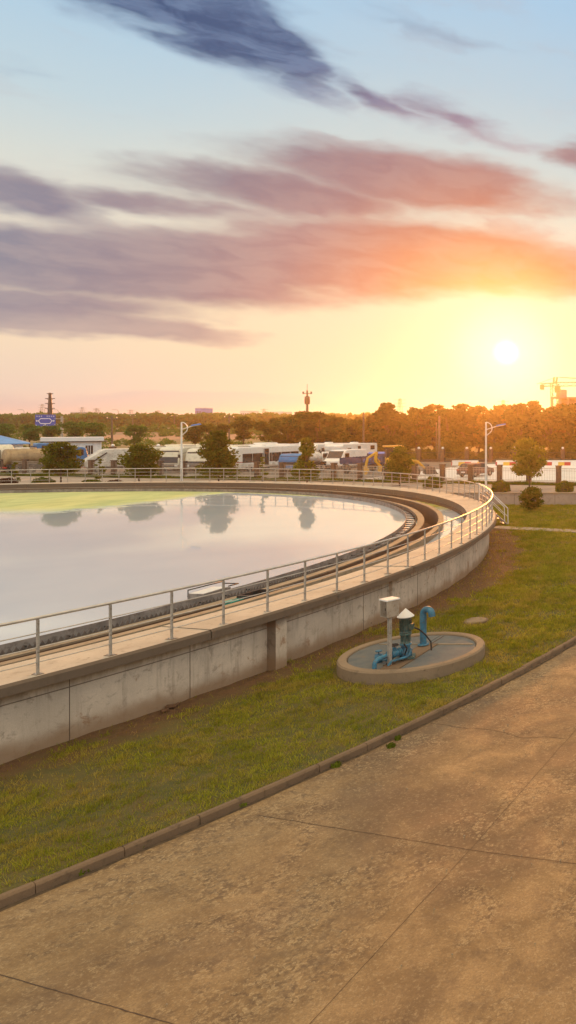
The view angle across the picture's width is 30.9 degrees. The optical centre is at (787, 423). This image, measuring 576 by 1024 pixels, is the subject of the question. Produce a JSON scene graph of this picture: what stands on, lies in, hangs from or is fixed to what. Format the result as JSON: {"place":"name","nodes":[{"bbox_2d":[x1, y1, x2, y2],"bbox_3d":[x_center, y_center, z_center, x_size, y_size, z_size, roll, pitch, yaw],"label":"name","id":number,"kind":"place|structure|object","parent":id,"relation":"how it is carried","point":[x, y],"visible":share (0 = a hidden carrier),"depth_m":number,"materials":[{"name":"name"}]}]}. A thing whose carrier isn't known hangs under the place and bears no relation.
{"place":"outdoors","nodes":[
{"label":"outdoors","id":0,"kind":"place"},
{"bbox_2d":[0,444,29,458],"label":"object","id":1,"kind":"object","parent":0,"point":[6,446],"visible":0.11,"depth_m":84.19,"materials":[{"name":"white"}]},
{"bbox_2d":[0,435,33,447],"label":"blue roof shed","id":2,"kind":"structure","parent":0,"point":[16,443],"depth_m":102.19,"materials":[{"name":"paint"}]},
{"bbox_2d":[158,444,201,470],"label":"coach","id":3,"kind":"object","parent":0,"point":[172,455],"visible":0.16,"depth_m":80.12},
{"bbox_2d":[180,445,247,469],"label":"coach","id":4,"kind":"object","parent":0,"point":[193,458],"visible":0.07,"depth_m":79.57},
{"bbox_2d":[227,444,300,471],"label":"coach","id":5,"kind":"object","parent":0,"point":[252,453],"visible":0.41,"depth_m":83.34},
{"bbox_2d":[243,454,251,462],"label":"side window","id":6,"kind":"structure","parent":5,"relation":"in","point":[247,458],"depth_m":80.87,"materials":[{"name":"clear glass"}]},
{"bbox_2d":[253,453,261,461],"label":"side window","id":7,"kind":"structure","parent":5,"relation":"in","point":[256,456],"depth_m":82.34,"materials":[{"name":"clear glass"}]},
{"bbox_2d":[263,448,269,465],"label":"door","id":8,"kind":"structure","parent":5,"relation":"in","point":[266,452],"depth_m":83.66,"materials":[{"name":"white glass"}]},
{"bbox_2d":[0,427,570,485],"bbox_3d":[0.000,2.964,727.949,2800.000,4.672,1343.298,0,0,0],"label":"yard ground","id":9,"kind":"structure","parent":0,"point":[121,436],"depth_m":110.44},
{"bbox_2d":[0,423,17,437],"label":"tree","id":10,"kind":"object","parent":9,"relation":"on","point":[6,430],"visible":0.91,"depth_m":131.55,"materials":[{"name":"green plant"}]},
{"bbox_2d":[0,443,48,466],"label":"lorry","id":11,"kind":"object","parent":9,"relation":"on","point":[38,445],"visible":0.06,"depth_m":89.68,"materials":[{"name":"blue metal"}]},
{"bbox_2d":[17,423,43,446],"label":"tree","id":12,"kind":"object","parent":9,"relation":"on","point":[30,432],"visible":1,"depth_m":125.87,"materials":[{"name":"green plant"}]},
{"bbox_2d":[0,447,89,472],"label":"tank truck","id":13,"kind":"object","parent":9,"relation":"on","point":[32,454],"visible":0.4,"depth_m":77.58,"materials":[{"name":"beige metal"}]},
{"bbox_2d":[35,415,63,436],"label":"road sign","id":14,"kind":"object","parent":9,"relation":"on","point":[44,420],"visible":0.88,"depth_m":149.96,"materials":[{"name":"blue metal"}]},
{"bbox_2d":[45,393,54,414],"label":"transmission tower","id":15,"kind":"structure","parent":9,"relation":"on","point":[49,403],"depth_m":214.81,"materials":[{"name":"metal"}]},
{"bbox_2d":[42,425,61,436],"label":"tree","id":16,"kind":"object","parent":9,"relation":"on","point":[49,431],"visible":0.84,"depth_m":129.55,"materials":[{"name":"green plant"}]},
{"bbox_2d":[56,421,87,436],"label":"tree","id":17,"kind":"object","parent":9,"relation":"on","point":[74,430],"visible":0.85,"depth_m":127.41,"materials":[{"name":"green plant"}]},
{"bbox_2d":[39,437,106,455],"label":"white hut","id":18,"kind":"object","parent":9,"relation":"on","point":[92,445],"visible":0.31,"depth_m":97.63,"materials":[{"name":"paint"}]},
{"bbox_2d":[76,422,106,436],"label":"tree","id":19,"kind":"object","parent":9,"relation":"on","point":[95,431],"visible":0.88,"depth_m":127.71,"materials":[{"name":"green plant"}]},
{"bbox_2d":[81,448,130,471],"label":"rubbish truck","id":20,"kind":"object","parent":9,"relation":"on","point":[106,455],"visible":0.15,"depth_m":78.79,"materials":[{"name":"white metal"}]},
{"bbox_2d":[122,424,149,445],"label":"tree","id":21,"kind":"object","parent":9,"relation":"on","point":[140,431],"visible":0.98,"depth_m":117.72,"materials":[{"name":"green plant"}]},
{"bbox_2d":[10,428,270,448],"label":"scrub","id":22,"kind":"object","parent":9,"relation":"on","point":[162,433],"visible":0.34,"depth_m":166.21,"materials":[{"name":"green plant"}]},
{"bbox_2d":[124,444,194,470],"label":"coach","id":23,"kind":"object","parent":9,"relation":"on","point":[170,445],"visible":0.06,"depth_m":84.31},
{"bbox_2d":[179,422,212,444],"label":"tree","id":24,"kind":"object","parent":9,"relation":"on","point":[193,434],"visible":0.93,"depth_m":117.39,"materials":[{"name":"green plant"}]},
{"bbox_2d":[195,408,212,414],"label":"building","id":25,"kind":"structure","parent":9,"relation":"on","point":[201,410],"depth_m":417.31,"materials":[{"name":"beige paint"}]},
{"bbox_2d":[213,423,230,432],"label":"tree","id":26,"kind":"object","parent":9,"relation":"on","point":[223,427],"visible":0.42,"depth_m":123.93,"materials":[{"name":"green plant"}]},
{"bbox_2d":[0,411,482,432],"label":"woods","id":27,"kind":"object","parent":9,"relation":"on","point":[154,422],"visible":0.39,"depth_m":300.73,"materials":[{"name":"green plant"}]},
{"bbox_2d":[228,416,255,444],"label":"tree","id":28,"kind":"object","parent":9,"relation":"on","point":[241,431],"visible":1,"depth_m":116.41,"materials":[{"name":"green plant"}]},
{"bbox_2d":[253,417,280,441],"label":"tree","id":29,"kind":"object","parent":9,"relation":"on","point":[262,425],"visible":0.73,"depth_m":117.68,"materials":[{"name":"green plant"}]},
{"bbox_2d":[265,415,296,443],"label":"tree","id":30,"kind":"object","parent":9,"relation":"on","point":[278,426],"visible":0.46,"depth_m":114.43,"materials":[{"name":"green plant"}]},
{"bbox_2d":[0,459,575,483],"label":"yard fence","id":31,"kind":"object","parent":9,"relation":"on","point":[442,470],"visible":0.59,"depth_m":68.90,"materials":[{"name":"grey metal"}]},
{"bbox_2d":[275,448,325,472],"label":"tank truck","id":32,"kind":"object","parent":9,"relation":"on","point":[289,459],"visible":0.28,"depth_m":78.89,"materials":[{"name":"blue metal"}]},
{"bbox_2d":[284,411,322,443],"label":"tree","id":33,"kind":"object","parent":9,"relation":"on","point":[296,413],"visible":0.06,"depth_m":117.31,"materials":[{"name":"green plant"}]},
{"bbox_2d":[302,390,311,411],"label":"radio mast","id":34,"kind":"object","parent":9,"relation":"on","point":[307,400],"visible":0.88,"depth_m":184.79,"materials":[{"name":"metal"}]},
{"bbox_2d":[284,411,350,443],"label":"tree","id":35,"kind":"object","parent":9,"relation":"on","point":[304,424],"visible":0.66,"depth_m":113.92,"materials":[{"name":"green plant"}]},
{"bbox_2d":[299,442,345,451],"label":"motorhome","id":36,"kind":"object","parent":9,"relation":"on","point":[320,446],"visible":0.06,"depth_m":94.04,"materials":[{"name":"white metal"}]},
{"bbox_2d":[320,416,346,430],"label":"tree","id":37,"kind":"object","parent":9,"relation":"on","point":[339,419],"visible":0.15,"depth_m":118.33,"materials":[{"name":"green plant"}]},
{"bbox_2d":[324,449,366,468],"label":"van","id":38,"kind":"object","parent":9,"relation":"on","point":[334,456],"visible":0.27,"depth_m":86.07,"materials":[{"name":"white metal"}]},
{"bbox_2d":[335,419,362,442],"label":"tree","id":39,"kind":"object","parent":9,"relation":"on","point":[354,425],"visible":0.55,"depth_m":116.41,"materials":[{"name":"green plant"}]},
{"bbox_2d":[323,442,376,453],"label":"motorhome","id":40,"kind":"object","parent":9,"relation":"on","point":[370,447],"visible":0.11,"depth_m":95.57,"materials":[{"name":"white metal"}]},
{"bbox_2d":[340,452,384,473],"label":"lorry","id":41,"kind":"object","parent":9,"relation":"on","point":[346,461],"visible":0.45,"depth_m":78.86,"materials":[{"name":"blue paint"}]},
{"bbox_2d":[359,414,386,448],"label":"tree","id":42,"kind":"object","parent":9,"relation":"on","point":[369,419],"visible":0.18,"depth_m":114.45,"materials":[{"name":"green plant"}]},
{"bbox_2d":[362,402,411,446],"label":"tree","id":43,"kind":"object","parent":9,"relation":"on","point":[384,414],"visible":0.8,"depth_m":112.77,"materials":[{"name":"green plant"}]},
{"bbox_2d":[392,413,417,438],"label":"tree","id":44,"kind":"object","parent":9,"relation":"on","point":[401,416],"visible":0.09,"depth_m":117.87,"materials":[{"name":"green plant"}]},
{"bbox_2d":[396,407,434,452],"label":"tree","id":45,"kind":"object","parent":9,"relation":"on","point":[414,416],"visible":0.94,"depth_m":115.11,"materials":[{"name":"green plant"}]},
{"bbox_2d":[409,403,443,448],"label":"tree","id":46,"kind":"object","parent":9,"relation":"on","point":[431,408],"visible":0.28,"depth_m":117.52,"materials":[{"name":"green plant"}]},
{"bbox_2d":[279,432,575,458],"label":"undergrowth","id":47,"kind":"object","parent":9,"relation":"on","point":[554,446],"visible":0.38,"depth_m":111.57,"materials":[{"name":"green plant"}]},
{"bbox_2d":[438,416,440,458],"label":"utility pole","id":48,"kind":"object","parent":9,"relation":"on","point":[439,444],"visible":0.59,"depth_m":107.86,"materials":[{"name":"brown wood"}]},
{"bbox_2d":[426,408,468,454],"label":"tree","id":49,"kind":"object","parent":9,"relation":"on","point":[457,421],"visible":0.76,"depth_m":114.48,"materials":[{"name":"green plant"}]},
{"bbox_2d":[441,403,484,446],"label":"tree","id":50,"kind":"object","parent":9,"relation":"on","point":[472,414],"visible":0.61,"depth_m":115.76,"materials":[{"name":"green plant"}]},
{"bbox_2d":[464,405,490,452],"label":"tree","id":51,"kind":"object","parent":9,"relation":"on","point":[483,408],"visible":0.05,"depth_m":120.44,"materials":[{"name":"green plant"}]},
{"bbox_2d":[473,411,509,450],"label":"tree","id":52,"kind":"object","parent":9,"relation":"on","point":[497,435],"visible":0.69,"depth_m":114.68,"materials":[{"name":"green plant"}]},
{"bbox_2d":[407,447,575,461],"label":"globe fence","id":53,"kind":"object","parent":9,"relation":"on","point":[442,455],"visible":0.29,"depth_m":102.90,"materials":[{"name":"metal"}]},
{"bbox_2d":[485,404,514,443],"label":"tree","id":54,"kind":"object","parent":9,"relation":"on","point":[501,408],"visible":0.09,"depth_m":117.85,"materials":[{"name":"green plant"}]},
{"bbox_2d":[501,402,545,446],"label":"tree","id":55,"kind":"object","parent":9,"relation":"on","point":[516,421],"visible":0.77,"depth_m":113.90,"materials":[{"name":"green plant"}]},
{"bbox_2d":[525,400,554,450],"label":"tree","id":56,"kind":"object","parent":9,"relation":"on","point":[534,407],"visible":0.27,"depth_m":117.37,"materials":[{"name":"green plant"}]},
{"bbox_2d":[529,406,564,447],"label":"tree","id":57,"kind":"object","parent":9,"relation":"on","point":[541,417],"visible":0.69,"depth_m":114.70,"materials":[{"name":"green plant"}]},
{"bbox_2d":[538,377,575,406],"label":"tower crane","id":58,"kind":"object","parent":9,"relation":"on","point":[557,388],"visible":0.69,"depth_m":179.61,"materials":[{"name":"yellow metal"}]},
{"bbox_2d":[550,403,575,447],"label":"tree","id":59,"kind":"object","parent":9,"relation":"on","point":[564,416],"visible":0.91,"depth_m":113.14,"materials":[{"name":"green plant"}]},
{"bbox_2d":[551,390,575,406],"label":"unfinished building","id":60,"kind":"structure","parent":9,"relation":"on","point":[563,398],"depth_m":185.50,"materials":[{"name":"concrete"}]},
{"bbox_2d":[0,645,575,1023],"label":"road","id":61,"kind":"structure","parent":0,"point":[178,945],"depth_m":9.67,"materials":[{"name":"concrete"}]},
{"bbox_2d":[0,974,172,1023],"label":"road joint","id":62,"kind":"object","parent":61,"relation":"on","point":[88,999],"visible":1,"depth_m":8.05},
{"bbox_2d":[0,636,575,907],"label":"kerb","id":63,"kind":"structure","parent":61,"relation":"on","point":[14,895],"depth_m":12.13,"materials":[{"name":"concrete"}]},
{"bbox_2d":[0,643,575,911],"bbox_3d":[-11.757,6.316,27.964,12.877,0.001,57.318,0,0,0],"label":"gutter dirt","id":64,"kind":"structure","parent":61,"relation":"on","point":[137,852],"depth_m":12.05,"materials":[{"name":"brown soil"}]},
{"bbox_2d":[260,815,575,863],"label":"road joint","id":65,"kind":"object","parent":61,"relation":"on","point":[425,842],"visible":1,"depth_m":11.10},
{"bbox_2d":[311,732,573,1021],"bbox_3d":[-4.085,6.316,18.212,0.095,0.001,30.558,0,0,5],"label":"road joint","id":66,"kind":"object","parent":61,"relation":"on","point":[434,888],"visible":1,"depth_m":9.67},
{"bbox_2d":[0,503,575,893],"bbox_3d":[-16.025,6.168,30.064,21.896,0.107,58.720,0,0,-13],"label":"lawn","id":67,"kind":"structure","parent":0,"point":[207,698],"depth_m":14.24,"materials":[{"name":"green plant"}]},
{"bbox_2d":[337,632,484,684],"bbox_3d":[-9.750,6.100,19.200,3.440,0.400,3.440,0,0,0],"label":"round well","id":68,"kind":"object","parent":67,"relation":"on","point":[451,653],"visible":0.89,"depth_m":18.56,"materials":[{"name":"concrete"}]},
{"bbox_2d":[372,643,402,668],"bbox_3d":[-10.005,5.860,18.197,0.614,0.780,0.904,0,0,22],"label":"discharge pipe","id":69,"kind":"object","parent":68,"relation":"on","point":[381,657],"visible":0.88,"depth_m":18.21,"materials":[{"name":"blue metal"}]},
{"bbox_2d":[379,596,399,666],"bbox_3d":[-9.759,5.104,18.045,0.340,1.648,0.340,0,0,30],"label":"control box","id":70,"kind":"object","parent":68,"relation":"on","point":[389,608],"visible":1,"depth_m":18.00,"materials":[{"name":"metal"}]},
{"bbox_2d":[385,648,412,665],"bbox_3d":[-9.695,5.944,18.276,0.245,0.612,0.711,0,0,29],"label":"drain pipe","id":71,"kind":"object","parent":68,"relation":"on","point":[400,658],"visible":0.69,"depth_m":18.25,"materials":[{"name":"blue metal"}]},
{"bbox_2d":[395,608,431,659],"bbox_3d":[-9.606,5.277,18.691,0.557,1.255,1.003,0,0,13],"label":"vertical pump","id":72,"kind":"object","parent":68,"relation":"on","point":[406,625],"visible":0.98,"depth_m":18.48,"materials":[{"name":"blue paint"}]},
{"bbox_2d":[417,606,434,645],"bbox_3d":[-9.629,5.380,19.595,0.496,1.041,0.277,0,0,27],"label":"gooseneck vent","id":73,"kind":"object","parent":68,"relation":"on","point":[425,610],"visible":0.98,"depth_m":19.57,"materials":[{"name":"blue metal"}]},
{"bbox_2d":[463,617,487,624],"bbox_3d":[-9.790,6.168,23.068,0.780,0.065,0.780,0,0,0],"label":"manhole cover","id":74,"kind":"object","parent":67,"relation":"on","point":[478,619],"visible":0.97,"depth_m":22.95,"materials":[{"name":"concrete"}]},
{"bbox_2d":[475,483,508,524],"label":"steel stairs","id":75,"kind":"structure","parent":67,"relation":"on","point":[501,519],"depth_m":44.85,"materials":[{"name":"white metal"}]},
{"bbox_2d":[444,492,575,504],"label":"retaining wall","id":76,"kind":"structure","parent":67,"relation":"on","point":[548,498],"depth_m":56.02,"materials":[{"name":"concrete"}]},
{"bbox_2d":[518,486,544,509],"bbox_3d":[-18.177,5.351,52.249,1.982,1.904,1.852,0,0,0],"label":"shrub","id":77,"kind":"object","parent":67,"relation":"on","point":[529,496],"visible":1,"depth_m":51.99,"materials":[{"name":"green plant"}]},
{"bbox_2d":[0,476,575,491],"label":"pavement","id":78,"kind":"structure","parent":0,"point":[517,488],"depth_m":65.44,"materials":[{"name":"grey concrete"}]},
{"bbox_2d":[0,477,18,483],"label":"clipped shrub","id":79,"kind":"object","parent":78,"relation":"on","point":[5,480],"visible":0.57,"depth_m":60.63,"materials":[{"name":"green plant"}]},
{"bbox_2d":[9,462,20,481],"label":"sapling","id":80,"kind":"object","parent":78,"relation":"on","point":[15,473],"visible":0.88,"depth_m":61.58,"materials":[{"name":"green plant"}]},
{"bbox_2d":[31,476,55,482],"bbox_3d":[-61.555,4.830,60.769,1.582,1.012,1.514,0,0,0],"label":"clipped shrub","id":81,"kind":"object","parent":78,"relation":"on","point":[42,479],"visible":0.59,"depth_m":60.56,"materials":[{"name":"green plant"}]},
{"bbox_2d":[38,441,84,481],"bbox_3d":[-61.764,3.425,62.459,2.769,3.968,3.020,0,0,34],"label":"tree","id":82,"kind":"object","parent":78,"relation":"on","point":[62,456],"visible":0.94,"depth_m":62.27,"materials":[{"name":"green plant"}]},
{"bbox_2d":[94,457,106,479],"bbox_3d":[-57.563,4.061,61.577,0.584,2.679,0.870,0,0,31],"label":"sapling","id":83,"kind":"object","parent":78,"relation":"on","point":[100,468],"visible":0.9,"depth_m":61.56,"materials":[{"name":"green plant"}]},
{"bbox_2d":[115,443,164,480],"bbox_3d":[-56.522,3.497,64.102,3.114,3.824,3.237,0,0,34],"label":"tree","id":84,"kind":"object","parent":78,"relation":"on","point":[139,456],"visible":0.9,"depth_m":63.67,"materials":[{"name":"green plant"}]},
{"bbox_2d":[180,422,200,480],"bbox_3d":[-48.904,2.568,60.200,1.688,5.465,0.312,0,0,0],"label":"street lamp","id":85,"kind":"object","parent":78,"relation":"on","point":[181,459],"visible":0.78,"depth_m":60.15,"materials":[{"name":"white metal"}]},
{"bbox_2d":[194,430,241,480],"bbox_3d":[-50.333,2.943,64.939,3.479,4.921,3.413,0,0,-28],"label":"tree","id":86,"kind":"object","parent":78,"relation":"on","point":[213,452],"visible":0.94,"depth_m":64.46,"materials":[{"name":"green plant"}]},
{"bbox_2d":[257,457,268,481],"bbox_3d":[-43.843,4.036,61.446,0.714,2.732,0.848,0,0,42],"label":"sapling","id":87,"kind":"object","parent":78,"relation":"on","point":[263,471],"visible":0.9,"depth_m":61.43,"materials":[{"name":"green plant"}]},
{"bbox_2d":[290,437,320,482],"bbox_3d":[-41.201,3.252,62.867,2.389,4.310,2.131,0,0,0],"label":"tree","id":88,"kind":"object","parent":78,"relation":"on","point":[307,450],"visible":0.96,"depth_m":62.70,"materials":[{"name":"green plant"}]},
{"bbox_2d":[384,445,415,485],"bbox_3d":[-33.218,3.588,62.908,2.656,3.644,2.749,0,0,0],"label":"tree","id":89,"kind":"object","parent":78,"relation":"on","point":[400,460],"visible":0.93,"depth_m":62.53,"materials":[{"name":"green plant"}]},
{"bbox_2d":[423,475,442,488],"bbox_3d":[-29.399,4.794,60.962,1.472,1.124,1.509,0,0,0],"label":"clipped shrub","id":90,"kind":"object","parent":78,"relation":"on","point":[429,482],"visible":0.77,"depth_m":60.58,"materials":[{"name":"green plant"}]},
{"bbox_2d":[485,422,505,486],"bbox_3d":[-23.078,2.568,58.000,1.688,5.465,0.312,0,0,0],"label":"street lamp","id":91,"kind":"object","parent":78,"relation":"on","point":[486,429],"visible":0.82,"depth_m":57.95,"materials":[{"name":"white metal"}]},
{"bbox_2d":[491,479,510,491],"bbox_3d":[-22.381,4.835,57.457,1.418,1.017,1.450,0,0,0],"label":"clipped shrub","id":92,"kind":"object","parent":78,"relation":"on","point":[502,485],"visible":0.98,"depth_m":57.09,"materials":[{"name":"green plant"}]},
{"bbox_2d":[510,437,547,485],"bbox_3d":[-20.410,3.204,58.170,2.646,4.405,3.555,0,0,-40],"label":"tree","id":93,"kind":"object","parent":78,"relation":"on","point":[522,458],"visible":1,"depth_m":57.62,"materials":[{"name":"green plant"}]},
{"bbox_2d":[555,480,573,491],"bbox_3d":[-17.408,4.852,57.475,1.384,0.974,1.464,0,0,0],"label":"clipped shrub","id":94,"kind":"object","parent":78,"relation":"on","point":[564,486],"visible":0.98,"depth_m":57.11,"materials":[{"name":"green plant"}]},
{"bbox_2d":[0,472,575,485],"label":"planting grass","id":95,"kind":"structure","parent":0,"point":[284,478],"depth_m":69.03,"materials":[{"name":"green plant"}]},
{"bbox_2d":[0,0,575,414],"label":"sky","id":96,"kind":"structure","parent":0,"point":[227,206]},
{"bbox_2d":[129,685,562,1004],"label":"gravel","id":97,"kind":"structure","parent":0,"point":[372,857],"depth_m":10.37,"materials":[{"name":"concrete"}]},
{"bbox_2d":[368,464,575,481],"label":"concrete road","id":98,"kind":"structure","parent":0,"point":[451,473],"depth_m":75.58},
{"bbox_2d":[365,445,437,475],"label":"backhoe loader","id":99,"kind":"object","parent":98,"relation":"on","point":[425,467],"visible":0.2,"depth_m":73.05,"materials":[{"name":"metal"}]},
{"bbox_2d":[451,460,478,464],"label":"road barrier","id":100,"kind":"object","parent":98,"relation":"on","point":[457,462],"visible":0.79,"depth_m":93.92,"materials":[{"name":"paint"}]},
{"bbox_2d":[456,463,493,476],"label":"parked car","id":101,"kind":"object","parent":98,"relation":"on","point":[480,470],"visible":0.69,"depth_m":73.51,"materials":[{"name":"grey metal"}]},
{"bbox_2d":[495,460,515,464],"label":"road barrier","id":102,"kind":"object","parent":98,"relation":"on","point":[503,462],"visible":0.61,"depth_m":93.87,"materials":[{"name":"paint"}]},
{"bbox_2d":[547,460,575,464],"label":"road barrier","id":103,"kind":"object","parent":98,"relation":"on","point":[561,462],"visible":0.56,"depth_m":93.87,"materials":[{"name":"paint"}]},
{"bbox_2d":[493,526,575,532],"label":"garden path","id":104,"kind":"structure","parent":0,"point":[527,528],"depth_m":43.13,"materials":[{"name":"beige concrete"}]},
{"label":"ground","id":105,"kind":"structure","parent":0,"visible":0},
{"bbox_2d":[0,481,495,764],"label":"settling tank","id":106,"kind":"object","parent":105,"relation":"on","point":[60,700],"visible":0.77,"depth_m":18.35,"materials":[{"name":"concrete"}]},
{"bbox_2d":[0,491,413,644],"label":"water","id":107,"kind":"structure","parent":106,"relation":"in","point":[61,551],"depth_m":31.64,"materials":[{"name":"grey liquid"}]},
{"bbox_2d":[187,581,238,598],"bbox_3d":[-16.943,4.941,21.725,0.516,0.358,1.246,0,0,5],"label":"scum trough","id":108,"kind":"object","parent":107,"relation":"on","point":[206,591],"visible":0.65,"depth_m":21.46,"materials":[{"name":"metal"}]},
{"bbox_2d":[0,468,493,675],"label":"walkway railing","id":109,"kind":"object","parent":106,"relation":"on","point":[37,618],"visible":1,"depth_m":19.85,"materials":[{"name":"silver metal"}]},
{"bbox_2d":[237,589,276,599],"bbox_3d":[-15.387,5.100,21.367,0.560,0.420,0.860,0,0,5],"label":"outlet box","id":110,"kind":"object","parent":106,"relation":"attached to","point":[254,592],"visible":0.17,"depth_m":21.37,"materials":[{"name":"metal"}]},
{"bbox_2d":[414,500,464,547],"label":"channel water","id":111,"kind":"structure","parent":106,"relation":"in","point":[448,514],"depth_m":39.80,"materials":[{"name":"liquid"}]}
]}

